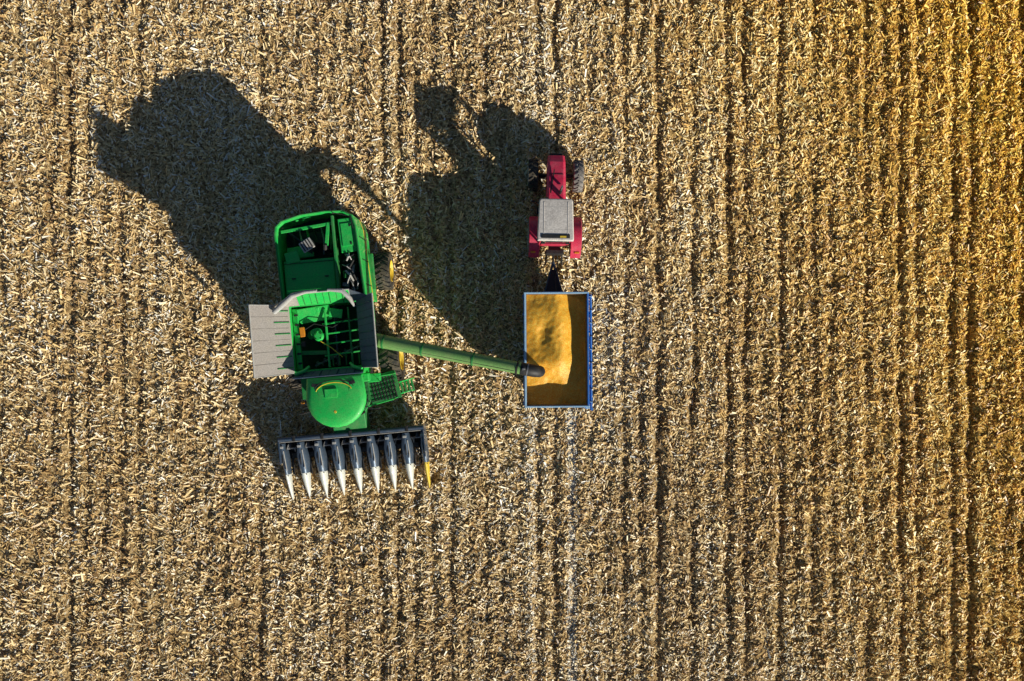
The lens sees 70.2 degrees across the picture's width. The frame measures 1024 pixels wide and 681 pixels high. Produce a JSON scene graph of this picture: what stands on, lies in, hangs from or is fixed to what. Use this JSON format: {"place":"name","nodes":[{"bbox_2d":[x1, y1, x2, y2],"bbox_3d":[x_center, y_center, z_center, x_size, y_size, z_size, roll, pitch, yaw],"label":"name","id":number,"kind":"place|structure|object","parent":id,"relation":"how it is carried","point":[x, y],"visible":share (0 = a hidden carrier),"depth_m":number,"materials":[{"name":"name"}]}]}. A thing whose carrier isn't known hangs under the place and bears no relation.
{"place":"outdoors","nodes":[
{"label":"outdoors","id":0,"kind":"place"},
{"bbox_2d":[273,297,298,306],"bbox_3d":[-8.735,-1.535,28.090,1.000,0.782,0.420,-5,90,0],"label":"gusset","id":1,"kind":"object","parent":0,"point":[293,302],"visible":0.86,"depth_m":28.22,"materials":[{"name":"grey rubber"}]},
{"bbox_2d":[306,374,366,426],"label":"cab roof","id":2,"kind":"structure","parent":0,"point":[347,405],"depth_m":28.19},
{"bbox_2d":[324,388,337,397],"bbox_3d":[-6.990,2.039,28.140,0.500,0.030,0.340,-5,90,0],"label":"roof hatch","id":3,"kind":"object","parent":2,"relation":"on","point":[330,393],"visible":1,"depth_m":28.12,"materials":[{"name":"green paint"}]},
{"bbox_2d":[316,382,350,390],"bbox_3d":[-6.914,1.767,28.166,1.410,0.049,0.322,-5,90,0],"label":"roof line","id":4,"kind":"object","parent":2,"relation":"on","point":[332,382],"visible":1,"depth_m":28.15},
{"bbox_2d":[286,430,421,458],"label":"corn header","id":5,"kind":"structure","parent":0,"point":[395,435],"depth_m":31.67,"materials":[{"name":"black metal"}]},
{"bbox_2d":[277,436,284,464],"bbox_3d":[-9.854,4.705,31.260,0.060,0.880,1.100,-5,90,0],"label":"header end","id":6,"kind":"object","parent":5,"relation":"attached to","point":[280,456],"visible":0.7,"depth_m":30.83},
{"bbox_2d":[291,452,293,474],"bbox_3d":[-9.513,5.327,31.630,0.080,0.060,1.000,-5,90,0],"label":"deck plate","id":7,"kind":"object","parent":5,"relation":"on","point":[292,463],"visible":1,"depth_m":31.60,"materials":[{"name":"black metal"}]},
{"bbox_2d":[278,425,422,441],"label":"header beam","id":8,"kind":"structure","parent":5,"relation":"on","point":[346,433],"depth_m":30.79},
{"bbox_2d":[279,429,421,442],"bbox_3d":[-6.834,4.013,31.250,6.100,0.800,0.100,-5,90,0],"label":"header back","id":9,"kind":"object","parent":8,"relation":"attached to","point":[348,436],"visible":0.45,"depth_m":30.85,"materials":[{"name":"black metal"}]},
{"bbox_2d":[333,409,369,432],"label":"feeder house","id":10,"kind":"structure","parent":9,"relation":"on","point":[361,422],"depth_m":30.83,"materials":[{"name":"green paint"}]},
{"bbox_2d":[365,381,370,411],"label":"cab floor","id":11,"kind":"structure","parent":10,"relation":"on","point":[369,397],"depth_m":30.01,"materials":[{"name":"green paint"}]},
{"bbox_2d":[363,381,368,411],"bbox_3d":[-6.825,2.422,29.240,2.106,1.520,1.791,-5,90,0],"label":"cab glass","id":12,"kind":"object","parent":11,"relation":"on","point":[367,392],"visible":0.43,"depth_m":29.57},
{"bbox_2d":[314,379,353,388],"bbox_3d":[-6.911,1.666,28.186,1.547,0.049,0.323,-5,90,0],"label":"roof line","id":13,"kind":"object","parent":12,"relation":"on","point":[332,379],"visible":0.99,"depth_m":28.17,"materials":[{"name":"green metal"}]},
{"bbox_2d":[352,373,370,381],"bbox_3d":[-6.055,1.489,29.200,0.700,0.400,0.330,-5,90,0],"label":"deck box","id":14,"kind":"object","parent":12,"relation":"attached to","point":[366,377],"visible":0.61,"depth_m":29.01,"materials":[{"name":"green paint"}]},
{"bbox_2d":[368,370,401,403],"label":"platform","id":15,"kind":"structure","parent":11,"relation":"on","point":[392,384],"depth_m":30.02,"materials":[{"name":"green paint"}]},
{"bbox_2d":[368,397,397,406],"bbox_3d":[-5.239,2.485,29.516,1.118,0.969,0.050,-16,90,0],"label":"rail","id":16,"kind":"object","parent":15,"relation":"on","point":[382,402],"visible":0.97,"depth_m":29.04,"materials":[{"name":"metal"}]},
{"bbox_2d":[282,430,420,442],"bbox_3d":[-6.830,4.058,30.885,6.100,0.030,0.050,-5,90,0],"label":"header beam cap","id":17,"kind":"object","parent":8,"relation":"on","point":[352,436],"visible":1,"depth_m":30.87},
{"bbox_2d":[286,431,419,452],"bbox_3d":[-6.799,4.402,31.380,5.900,0.480,0.480,-5,90,0],"label":"header auger","id":18,"kind":"object","parent":5,"relation":"on","point":[309,443],"visible":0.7,"depth_m":31.38,"materials":[{"name":"metal"}]},
{"bbox_2d":[288,436,419,449],"bbox_3d":[-6.799,4.402,31.380,5.900,0.090,0.090,-5,90,0],"label":"header auger shaft","id":19,"kind":"object","parent":18,"relation":"in","point":[310,446],"visible":0.35,"depth_m":31.34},
{"bbox_2d":[413,442,418,446],"bbox_3d":[-4.155,4.497,31.570,0.240,0.140,0.200,-5,90,0],"label":"row unit","id":20,"kind":"object","parent":5,"relation":"on","point":[415,444],"visible":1,"depth_m":31.50,"materials":[{"name":"black metal"}]},
{"bbox_2d":[419,440,422,462],"bbox_3d":[-3.965,4.831,31.630,0.080,0.060,1.000,-5,90,0],"label":"deck plate","id":21,"kind":"object","parent":5,"relation":"on","point":[420,451],"visible":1,"depth_m":31.60,"materials":[{"name":"black metal"}]},
{"bbox_2d":[422,424,426,451],"bbox_3d":[-3.739,4.159,31.260,0.061,0.880,1.100,-5,90,0],"label":"header end","id":22,"kind":"object","parent":5,"relation":"attached to","point":[424,431],"visible":0.78,"depth_m":30.87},
{"bbox_2d":[0,0,1023,680],"bbox_3d":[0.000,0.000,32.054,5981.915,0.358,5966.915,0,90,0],"label":"ground","id":23,"kind":"structure","parent":0,"point":[858,532],"depth_m":32.01,"materials":[{"name":"soil"}]},
{"bbox_2d":[287,374,316,389],"bbox_3d":[-8.927,1.078,31.000,0.808,1.998,1.998,-5,90,0],"label":"front wheel","id":24,"kind":"object","parent":23,"relation":"on","point":[295,384],"visible":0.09,"depth_m":30.29,"materials":[{"name":"rubber"}]},
{"bbox_2d":[319,471,327,496],"bbox_3d":[-8.141,6.238,31.580,0.370,0.640,1.220,-5,90,0],"label":"snout","id":25,"kind":"object","parent":23,"relation":"on","point":[323,478],"visible":0.99,"depth_m":31.50},
{"bbox_2d":[314,440,327,471],"bbox_3d":[-8.255,4.963,31.290,0.500,0.700,1.380,-5,90,0],"label":"row hood","id":26,"kind":"object","parent":25,"relation":"on","point":[320,468],"visible":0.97,"depth_m":31.17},
{"bbox_2d":[336,469,344,494],"bbox_3d":[-7.394,6.172,31.580,0.370,0.640,1.220,-5,90,0],"label":"snout","id":27,"kind":"object","parent":23,"relation":"on","point":[340,476],"visible":0.99,"depth_m":31.49},
{"bbox_2d":[332,438,344,469],"bbox_3d":[-7.508,4.897,31.290,0.500,0.700,1.380,-5,90,0],"label":"row hood","id":28,"kind":"object","parent":27,"relation":"on","point":[341,455],"visible":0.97,"depth_m":31.18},
{"bbox_2d":[353,468,362,493],"bbox_3d":[-6.647,6.105,31.580,0.370,0.640,1.220,-5,90,0],"label":"snout","id":29,"kind":"object","parent":23,"relation":"on","point":[358,475],"visible":0.98,"depth_m":31.49},
{"bbox_2d":[349,437,361,468],"bbox_3d":[-6.761,4.830,31.290,0.500,0.700,1.380,-5,90,0],"label":"row hood","id":30,"kind":"object","parent":29,"relation":"on","point":[355,465],"visible":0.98,"depth_m":31.17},
{"bbox_2d":[370,466,379,491],"bbox_3d":[-5.900,6.038,31.580,0.370,0.640,1.220,-5,90,0],"label":"snout","id":31,"kind":"object","parent":23,"relation":"on","point":[375,471],"visible":0.98,"depth_m":31.50},
{"bbox_2d":[366,435,378,466],"bbox_3d":[-6.014,4.763,31.290,0.500,0.700,1.380,-5,90,0],"label":"row hood","id":32,"kind":"object","parent":31,"relation":"on","point":[372,463],"visible":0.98,"depth_m":31.17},
{"bbox_2d":[374,252,394,289],"bbox_3d":[-5.446,-2.968,31.180,0.606,1.640,1.640,-2,90,0],"label":"wheel","id":33,"kind":"object","parent":23,"relation":"on","point":[384,270],"visible":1,"depth_m":30.58,"materials":[{"name":"rubber"}]},
{"bbox_2d":[378,334,405,380],"bbox_3d":[-5.095,0.736,31.000,0.808,1.998,1.998,-5,90,0],"label":"front wheel","id":34,"kind":"object","parent":23,"relation":"on","point":[390,360],"visible":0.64,"depth_m":30.12,"materials":[{"name":"rubber"}]},
{"bbox_2d":[388,465,396,490],"bbox_3d":[-5.153,5.972,31.580,0.370,0.640,1.220,-5,90,0],"label":"snout","id":35,"kind":"object","parent":23,"relation":"on","point":[392,472],"visible":1,"depth_m":31.50},
{"bbox_2d":[384,433,396,465],"bbox_3d":[-5.267,4.697,31.290,0.500,0.700,1.380,-5,90,0],"label":"row hood","id":36,"kind":"object","parent":35,"relation":"on","point":[389,461],"visible":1,"depth_m":31.16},
{"bbox_2d":[405,463,413,488],"bbox_3d":[-4.406,5.905,31.580,0.370,0.640,1.220,-5,90,0],"label":"snout","id":37,"kind":"object","parent":23,"relation":"on","point":[410,470],"visible":0.97,"depth_m":31.50},
{"bbox_2d":[401,432,413,463],"bbox_3d":[-4.520,4.630,31.290,0.500,0.700,1.380,-5,90,0],"label":"row hood","id":38,"kind":"object","parent":37,"relation":"on","point":[406,458],"visible":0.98,"depth_m":31.17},
{"bbox_2d":[424,462,430,487],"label":"snout","id":39,"kind":"object","parent":23,"relation":"on","point":[427,468],"visible":1,"depth_m":31.52},
{"bbox_2d":[420,431,428,461],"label":"row hood","id":40,"kind":"object","parent":39,"relation":"on","point":[427,452],"visible":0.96,"depth_m":31.21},
{"bbox_2d":[0,0,1023,680],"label":"corn stubble","id":41,"kind":"object","parent":23,"relation":"on","point":[572,432],"visible":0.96,"depth_m":31.95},
{"bbox_2d":[285,474,293,499],"bbox_3d":[-9.635,6.372,31.580,0.229,0.640,1.220,-5,90,0],"label":"snout","id":42,"kind":"object","parent":41,"relation":"on","point":[289,481],"visible":0.99,"depth_m":31.56},
{"bbox_2d":[280,443,291,474],"bbox_3d":[-9.749,5.097,31.290,0.310,0.700,1.380,-5,90,0],"label":"row hood","id":43,"kind":"object","parent":42,"relation":"on","point":[287,459],"visible":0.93,"depth_m":31.23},
{"bbox_2d":[302,472,310,496],"bbox_3d":[-8.888,6.305,31.580,0.370,0.640,1.220,-5,90,0],"label":"snout","id":44,"kind":"object","parent":41,"relation":"on","point":[306,480],"visible":0.99,"depth_m":31.51},
{"bbox_2d":[297,441,310,473],"bbox_3d":[-9.002,5.030,31.290,0.500,0.700,1.380,-5,90,0],"label":"row hood","id":45,"kind":"object","parent":44,"relation":"on","point":[306,454],"visible":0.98,"depth_m":31.19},
{"bbox_2d":[527,153,583,290],"bbox_3d":[1.834,-5.002,30.525,2.348,2.950,6.015,1,90,0],"label":"tractor","id":46,"kind":"object","parent":23,"relation":"on","point":[554,225],"visible":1,"depth_m":30.40,"materials":[{"name":"red metal"}]},
{"bbox_2d":[522,255,593,410],"bbox_3d":[1.859,-0.415,30.008,2.830,3.984,6.490,0,90,0],"label":"grain trailer","id":47,"kind":"object","parent":23,"relation":"on","point":[557,326],"visible":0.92,"depth_m":29.51,"materials":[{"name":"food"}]},
{"bbox_3d":[-7.577,-3.337,30.975,3.198,0.350,3.348,-5,90,0],"label":"lower hull","id":48,"kind":"object","parent":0,"visible":0},
{"bbox_2d":[275,210,376,301],"bbox_3d":[-7.566,-3.280,29.735,3.438,2.230,3.600,-5,90,0],"label":"hood shell","id":49,"kind":"object","parent":48,"relation":"on","point":[281,241],"visible":0.55,"depth_m":29.05},
{"bbox_2d":[281,227,312,253],"bbox_3d":[-8.476,-3.978,28.775,1.563,0.120,0.141,40,90,0],"label":"bay arm","id":50,"kind":"object","parent":49,"relation":"attached to","point":[299,240],"visible":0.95,"depth_m":28.75},
{"bbox_2d":[287,246,313,258],"bbox_3d":[-8.460,-3.522,29.150,1.050,0.120,0.500,-9,82,0],"label":"cover step","id":51,"kind":"object","parent":49,"relation":"attached to","point":[302,254],"visible":0.52,"depth_m":29.09,"materials":[{"name":"green paint"}]},
{"bbox_2d":[281,222,330,233],"bbox_3d":[-8.092,-4.458,28.780,2.100,0.100,0.120,-10,90,0],"label":"crossbar","id":52,"kind":"object","parent":49,"relation":"attached to","point":[303,228],"visible":1,"depth_m":28.73,"materials":[{"name":"green paint"}]},
{"bbox_2d":[325,222,329,244],"bbox_3d":[-7.287,-4.209,28.760,0.140,0.100,0.900,5,90,0],"label":"bar","id":53,"kind":"object","parent":52,"relation":"on","point":[327,232],"visible":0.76,"depth_m":28.71,"materials":[{"name":"green paint"}]},
{"bbox_2d":[301,238,317,251],"bbox_3d":[-8.050,-3.759,28.960,0.540,0.680,0.540,-5,90,0],"label":"air cleaner","id":54,"kind":"object","parent":49,"relation":"attached to","point":[315,248],"visible":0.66,"depth_m":28.84,"materials":[{"name":"black metal"}]},
{"bbox_2d":[299,237,314,252],"bbox_3d":[-8.048,-3.740,28.570,0.500,0.090,0.440,-33,90,0],"label":"air cleaner cap","id":55,"kind":"object","parent":54,"relation":"on","point":[310,240],"visible":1,"depth_m":28.52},
{"bbox_2d":[284,257,336,295],"bbox_3d":[-7.974,-2.461,28.850,2.000,0.140,1.500,-5,88,0],"label":"engine cover","id":56,"kind":"object","parent":49,"relation":"attached to","point":[310,275],"visible":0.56,"depth_m":28.78,"materials":[{"name":"metal"}]},
{"bbox_2d":[284,250,299,263],"bbox_3d":[-8.690,-3.281,28.800,0.550,0.100,0.450,-15,90,0],"label":"cover upstand","id":57,"kind":"object","parent":56,"relation":"on","point":[292,257],"visible":1,"depth_m":28.75,"materials":[{"name":"green paint"}]},
{"bbox_2d":[284,260,332,264],"bbox_3d":[-8.030,-3.089,28.765,1.950,0.020,0.025,-5,90,0],"label":"cover seam","id":58,"kind":"object","parent":56,"relation":"on","point":[309,262],"visible":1,"depth_m":28.75,"materials":[{"name":"green metal"}]},
{"bbox_2d":[274,210,365,299],"bbox_3d":[-7.568,-3.293,28.590,3.388,0.060,3.546,-5,90,0],"label":"hood lip","id":59,"kind":"object","parent":49,"relation":"attached to","point":[311,213],"visible":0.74,"depth_m":28.56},
{"bbox_2d":[287,217,356,282],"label":"engine bay floor","id":60,"kind":"structure","parent":49,"relation":"in","point":[290,244],"depth_m":29.85,"materials":[{"name":"black metal"}]},
{"bbox_2d":[301,231,325,244],"bbox_3d":[-8.064,-4.140,29.680,1.000,0.350,0.500,-5,90,0],"label":"fan shroud","id":61,"kind":"object","parent":60,"relation":"on","point":[318,235],"visible":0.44,"depth_m":29.50,"materials":[{"name":"black metal"}]},
{"bbox_2d":[320,227,324,254],"bbox_3d":[-7.614,-4.036,29.448,0.206,0.374,1.134,-8,90,0],"label":"bay pipe","id":62,"kind":"object","parent":49,"relation":"attached to","point":[322,232],"visible":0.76,"depth_m":29.39,"materials":[{"name":"metal"}]},
{"bbox_2d":[329,229,332,253],"bbox_3d":[-7.315,-4.064,29.447,0.226,0.393,1.142,-8,90,0],"label":"bay pipe","id":63,"kind":"object","parent":49,"relation":"attached to","point":[331,243],"visible":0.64,"depth_m":29.34,"materials":[{"name":"metal"}]},
{"bbox_2d":[323,243,332,252],"bbox_3d":[-7.303,-3.665,28.909,0.160,1.182,0.283,10,90,0],"label":"exhaust","id":64,"kind":"object","parent":63,"relation":"on","point":[325,247],"visible":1,"depth_m":28.43,"materials":[{"name":"black metal"}]},
{"bbox_2d":[331,215,343,288],"bbox_3d":[-6.958,-3.335,29.050,0.100,0.800,3.200,-5,90,0],"label":"divider","id":65,"kind":"object","parent":49,"relation":"attached to","point":[337,251],"visible":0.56,"depth_m":28.81,"materials":[{"name":"green paint"}]},
{"bbox_2d":[338,218,356,252],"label":"side deck","id":66,"kind":"structure","parent":49,"relation":"attached to","point":[350,248],"depth_m":28.70,"materials":[{"name":"green paint"}]},
{"bbox_2d":[340,222,353,245],"bbox_3d":[-6.501,-4.179,28.680,0.420,0.030,0.900,-7,90,0],"label":"side deck hatch","id":67,"kind":"object","parent":66,"relation":"on","point":[346,233],"visible":1,"depth_m":28.66,"materials":[{"name":"green paint"}]},
{"bbox_2d":[343,254,362,292],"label":"machinery floor","id":68,"kind":"structure","parent":49,"relation":"in","point":[360,289],"depth_m":29.40,"materials":[{"name":"black metal"}]},
{"bbox_2d":[349,253,357,267],"bbox_3d":[-6.289,-3.142,28.813,0.125,0.250,0.718,27,90,0],"label":"hose","id":69,"kind":"object","parent":49,"relation":"attached to","point":[353,260],"visible":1,"depth_m":28.76,"materials":[{"name":"black rubber"}]},
{"bbox_2d":[359,220,373,300],"bbox_3d":[-7.565,-3.277,29.930,3.454,0.140,3.614,-5,90,0],"label":"hood stripe","id":70,"kind":"object","parent":49,"relation":"attached to","point":[367,259],"visible":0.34,"depth_m":29.91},
{"bbox_2d":[368,253,375,289],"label":"wheel arch","id":71,"kind":"structure","parent":49,"relation":"attached to","point":[371,261],"depth_m":30.22,"materials":[{"name":"green paint"}]},
{"bbox_2d":[317,364,372,377],"bbox_3d":[-7.308,-1.296,30.900,2.200,0.800,6.200,-5,90,0],"label":"chassis","id":72,"kind":"object","parent":48,"relation":"on","point":[349,374],"depth_m":30.50,"materials":[{"name":"black metal"}]},
{"bbox_2d":[289,301,378,372],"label":"tank wall","id":73,"kind":"structure","parent":72,"relation":"on","point":[292,328],"depth_m":28.63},
{"bbox_2d":[250,305,294,376],"bbox_3d":[-9.242,-0.019,28.000,1.258,0.984,2.760,-5,90,0],"label":"flap","id":74,"kind":"object","parent":73,"relation":"on","point":[263,318],"visible":0.93,"depth_m":27.94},
{"bbox_2d":[248,305,254,377],"bbox_3d":[-9.839,0.035,27.520,0.060,0.060,2.760,-4,90,0],"label":"flap edge","id":75,"kind":"object","parent":74,"relation":"on","point":[251,341],"visible":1,"depth_m":27.50,"materials":[{"name":"grey metal"}]},
{"bbox_2d":[272,289,316,313],"bbox_3d":[-8.306,-1.471,27.823,1.859,0.498,0.792,-5,90,0],"label":"gusset fold","id":76,"kind":"object","parent":73,"relation":"on","point":[282,304],"visible":1,"depth_m":27.65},
{"bbox_2d":[292,309,302,369],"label":"tank sill","id":77,"kind":"structure","parent":73,"relation":"on","point":[297,340],"depth_m":28.66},
{"bbox_2d":[299,327,305,336],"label":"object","id":78,"kind":"object","parent":73,"relation":"on","point":[302,331],"visible":1,"depth_m":28.58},
{"bbox_2d":[296,304,331,323],"bbox_3d":[-7.786,-1.032,28.700,1.300,0.050,0.600,-9,108,0],"label":"tank cover plate","id":79,"kind":"object","parent":73,"relation":"on","point":[307,315],"visible":1,"depth_m":28.67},
{"bbox_2d":[329,308,342,317],"bbox_3d":[-6.937,-1.078,28.660,0.500,0.050,0.350,7,98,-10],"label":"tank cover fold","id":80,"kind":"object","parent":79,"relation":"attached to","point":[335,313],"visible":1,"depth_m":28.64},
{"bbox_2d":[302,350,326,354],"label":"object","id":81,"kind":"object","parent":73,"relation":"attached to","point":[324,352],"visible":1,"depth_m":28.73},
{"bbox_2d":[297,290,348,305],"bbox_3d":[-7.266,-1.666,28.090,2.150,0.793,0.417,-5,90,0],"label":"flap","id":82,"kind":"object","parent":73,"relation":"on","point":[321,300],"visible":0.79,"depth_m":28.12,"materials":[{"name":"green paint"}]},
{"bbox_2d":[327,288,354,306],"bbox_3d":[-6.445,-1.752,27.809,1.193,0.447,0.402,32,90,0],"label":"gusset fold","id":83,"kind":"object","parent":82,"relation":"attached to","point":[345,294],"visible":1,"depth_m":27.66,"materials":[{"name":"metal"}]},
{"bbox_2d":[324,309,330,366],"bbox_3d":[-7.251,-0.096,28.580,0.081,0.060,2.300,-5,90,0],"label":"tank brace long","id":84,"kind":"object","parent":73,"relation":"attached to","point":[327,339],"visible":1,"depth_m":28.55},
{"bbox_2d":[294,368,362,377],"bbox_3d":[-7.081,1.249,28.215,2.700,0.540,0.218,-5,90,0],"label":"front flap","id":85,"kind":"object","parent":73,"relation":"on","point":[328,372],"visible":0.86,"depth_m":28.19,"materials":[{"name":"metal"}]},
{"bbox_2d":[294,366,309,375],"bbox_3d":[-8.120,1.206,28.239,0.626,0.400,0.196,-31,90,0],"label":"gusset fold","id":86,"kind":"object","parent":85,"relation":"attached to","point":[305,370],"visible":1,"depth_m":28.16,"materials":[{"name":"green paint"}]},
{"bbox_2d":[292,372,362,378],"bbox_3d":[-7.072,1.344,27.950,2.700,0.060,0.060,-5,90,0],"label":"front flap edge","id":87,"kind":"object","parent":85,"relation":"on","point":[327,375],"visible":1,"depth_m":27.93,"materials":[{"name":"metal"}]},
{"bbox_2d":[349,362,362,370],"bbox_3d":[-6.066,1.023,28.239,0.626,0.400,0.196,21,90,0],"label":"gusset fold","id":88,"kind":"object","parent":85,"relation":"attached to","point":[352,365],"visible":1,"depth_m":28.14,"materials":[{"name":"green paint"}]},
{"bbox_2d":[305,318,357,329],"bbox_3d":[-7.051,-0.666,28.570,2.215,0.091,0.336,-5,90,0],"label":"tank cable","id":89,"kind":"object","parent":73,"relation":"attached to","point":[330,326],"visible":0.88,"depth_m":28.55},
{"bbox_2d":[303,367,370,378],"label":"cab back deck","id":90,"kind":"structure","parent":73,"relation":"attached to","point":[368,369],"depth_m":29.21,"materials":[{"name":"green paint"}]},
{"bbox_2d":[301,377,315,399],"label":"platform","id":91,"kind":"structure","parent":90,"relation":"on","point":[304,383],"depth_m":30.02,"materials":[{"name":"green paint"}]},
{"bbox_2d":[332,306,342,365],"bbox_3d":[-7.208,-0.175,29.850,0.340,0.340,2.450,-5,90,0],"label":"cross auger","id":92,"kind":"object","parent":73,"relation":"attached to","point":[337,326],"visible":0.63,"depth_m":29.85,"materials":[{"name":"metal"}]},
{"bbox_2d":[333,306,339,365],"bbox_3d":[-7.208,-0.175,29.850,0.090,0.090,2.450,-5,90,0],"label":"cross auger shaft","id":93,"kind":"object","parent":92,"relation":"attached to","point":[335,329],"visible":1,"depth_m":29.81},
{"bbox_2d":[316,342,359,367],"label":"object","id":94,"kind":"object","parent":73,"relation":"in","point":[324,359],"visible":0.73,"depth_m":29.14,"materials":[{"name":"metal"}]},
{"bbox_2d":[315,345,359,365],"bbox_3d":[-6.915,0.577,29.175,1.980,0.240,0.785,-5,90,0],"label":"cross auger side shaft","id":95,"kind":"object","parent":94,"relation":"in","point":[335,356],"visible":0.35,"depth_m":29.14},
{"bbox_2d":[328,305,349,366],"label":"hopper floor","id":96,"kind":"structure","parent":73,"relation":"in","point":[341,336],"depth_m":30.12,"materials":[{"name":"black metal"}]},
{"bbox_2d":[294,308,331,368],"bbox_3d":[-8.069,-0.098,29.550,1.052,1.121,2.450,-5,90,0],"label":"hopper","id":97,"kind":"object","parent":96,"relation":"on","point":[311,345],"visible":0.43,"depth_m":29.52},
{"bbox_2d":[308,328,321,339],"bbox_3d":[-7.841,-0.265,28.975,0.799,1.050,0.420,-5,90,0],"label":"fill auger","id":98,"kind":"object","parent":97,"relation":"attached to","point":[314,330],"visible":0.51,"depth_m":28.64,"materials":[{"name":"green paint"}]},
{"bbox_2d":[314,331,323,340],"bbox_3d":[-7.569,-0.168,28.495,0.400,0.110,0.400,-5,90,0],"label":"fill auger cap","id":99,"kind":"object","parent":98,"relation":"attached to","point":[318,335],"visible":1,"depth_m":28.45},
{"bbox_2d":[322,319,356,324],"bbox_3d":[-6.707,-0.747,28.700,1.550,0.120,0.060,-8,90,0],"label":"tank brace","id":100,"kind":"object","parent":73,"relation":"attached to","point":[338,322],"visible":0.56,"depth_m":28.64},
{"bbox_2d":[324,329,357,334],"bbox_3d":[-6.671,-0.348,28.700,1.550,0.120,0.060,-8,90,0],"label":"tank brace","id":101,"kind":"object","parent":73,"relation":"attached to","point":[341,331],"visible":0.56,"depth_m":28.64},
{"bbox_2d":[324,339,358,344],"bbox_3d":[-6.636,0.050,28.700,1.550,0.120,0.060,-8,90,0],"label":"tank brace","id":102,"kind":"object","parent":73,"relation":"attached to","point":[342,341],"visible":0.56,"depth_m":28.64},
{"bbox_2d":[325,350,359,356],"bbox_3d":[-6.596,0.498,28.700,1.550,0.120,0.060,-8,90,0],"label":"tank brace","id":103,"kind":"object","parent":73,"relation":"attached to","point":[342,353],"visible":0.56,"depth_m":28.64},
{"bbox_2d":[347,307,353,363],"bbox_3d":[-6.354,-0.176,28.620,0.061,0.050,2.300,-5,90,0],"label":"tank brace long","id":104,"kind":"object","parent":73,"relation":"attached to","point":[350,334],"visible":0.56,"depth_m":28.60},
{"bbox_2d":[343,304,360,364],"bbox_3d":[-6.346,-0.252,29.600,1.051,1.022,2.450,-5,90,0],"label":"hopper","id":105,"kind":"object","parent":73,"relation":"attached to","point":[353,315],"visible":0.57,"depth_m":29.72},
{"bbox_2d":[349,289,365,300],"bbox_3d":[-5.921,-1.786,28.090,0.850,0.793,0.417,-5,90,0],"label":"gusset","id":106,"kind":"object","parent":73,"relation":"on","point":[355,295],"visible":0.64,"depth_m":27.92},
{"bbox_2d":[356,294,376,366],"bbox_3d":[-5.573,-0.366,27.980,0.833,0.939,2.800,-5,90,0],"label":"flap","id":107,"kind":"object","parent":106,"relation":"attached to","point":[364,341],"visible":0.93,"depth_m":27.95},
{"bbox_2d":[371,293,377,366],"bbox_3d":[-5.185,-0.401,27.520,0.060,0.060,2.800,-4,90,0],"label":"flap edge","id":108,"kind":"object","parent":107,"relation":"on","point":[374,329],"visible":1,"depth_m":27.50,"materials":[{"name":"grey metal"}]},
{"bbox_2d":[376,333,381,346],"bbox_3d":[-5.320,-0.021,29.133,0.873,2.533,0.500,11,90,0],"label":"auger elbow","id":109,"kind":"object","parent":73,"relation":"attached to","point":[377,337],"visible":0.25,"depth_m":27.97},
{"bbox_2d":[378,335,521,373],"bbox_3d":[-2.381,0.555,27.817,5.567,1.122,0.520,11,90,0],"label":"unloading auger","id":110,"kind":"object","parent":109,"relation":"on","point":[395,343],"visible":0.84,"depth_m":27.62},
{"bbox_2d":[398,348,512,370],"bbox_3d":[-2.498,0.652,27.616,5.238,0.610,0.024,11,90,0],"label":"auger hose","id":111,"kind":"object","parent":110,"relation":"attached to","point":[464,361],"visible":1,"depth_m":27.52,"materials":[{"name":"green metal"}]},
{"bbox_2d":[520,362,544,376],"bbox_3d":[0.805,1.145,27.678,0.965,0.868,0.480,11,90,0],"label":"auger spout","id":112,"kind":"object","parent":110,"relation":"attached to","point":[536,370],"visible":0.96,"depth_m":27.37,"materials":[{"name":"black metal"}]},
{"label":"platform grate","id":113,"kind":"object","parent":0,"visible":0},
{"bbox_2d":[368,373,380,381],"bbox_3d":[-5.631,1.516,29.800,0.500,0.350,0.350,-5,90,0],"label":"tool box","id":114,"kind":"object","parent":113,"relation":"on","point":[374,378],"visible":0.74,"depth_m":29.62,"materials":[{"name":"green paint"}]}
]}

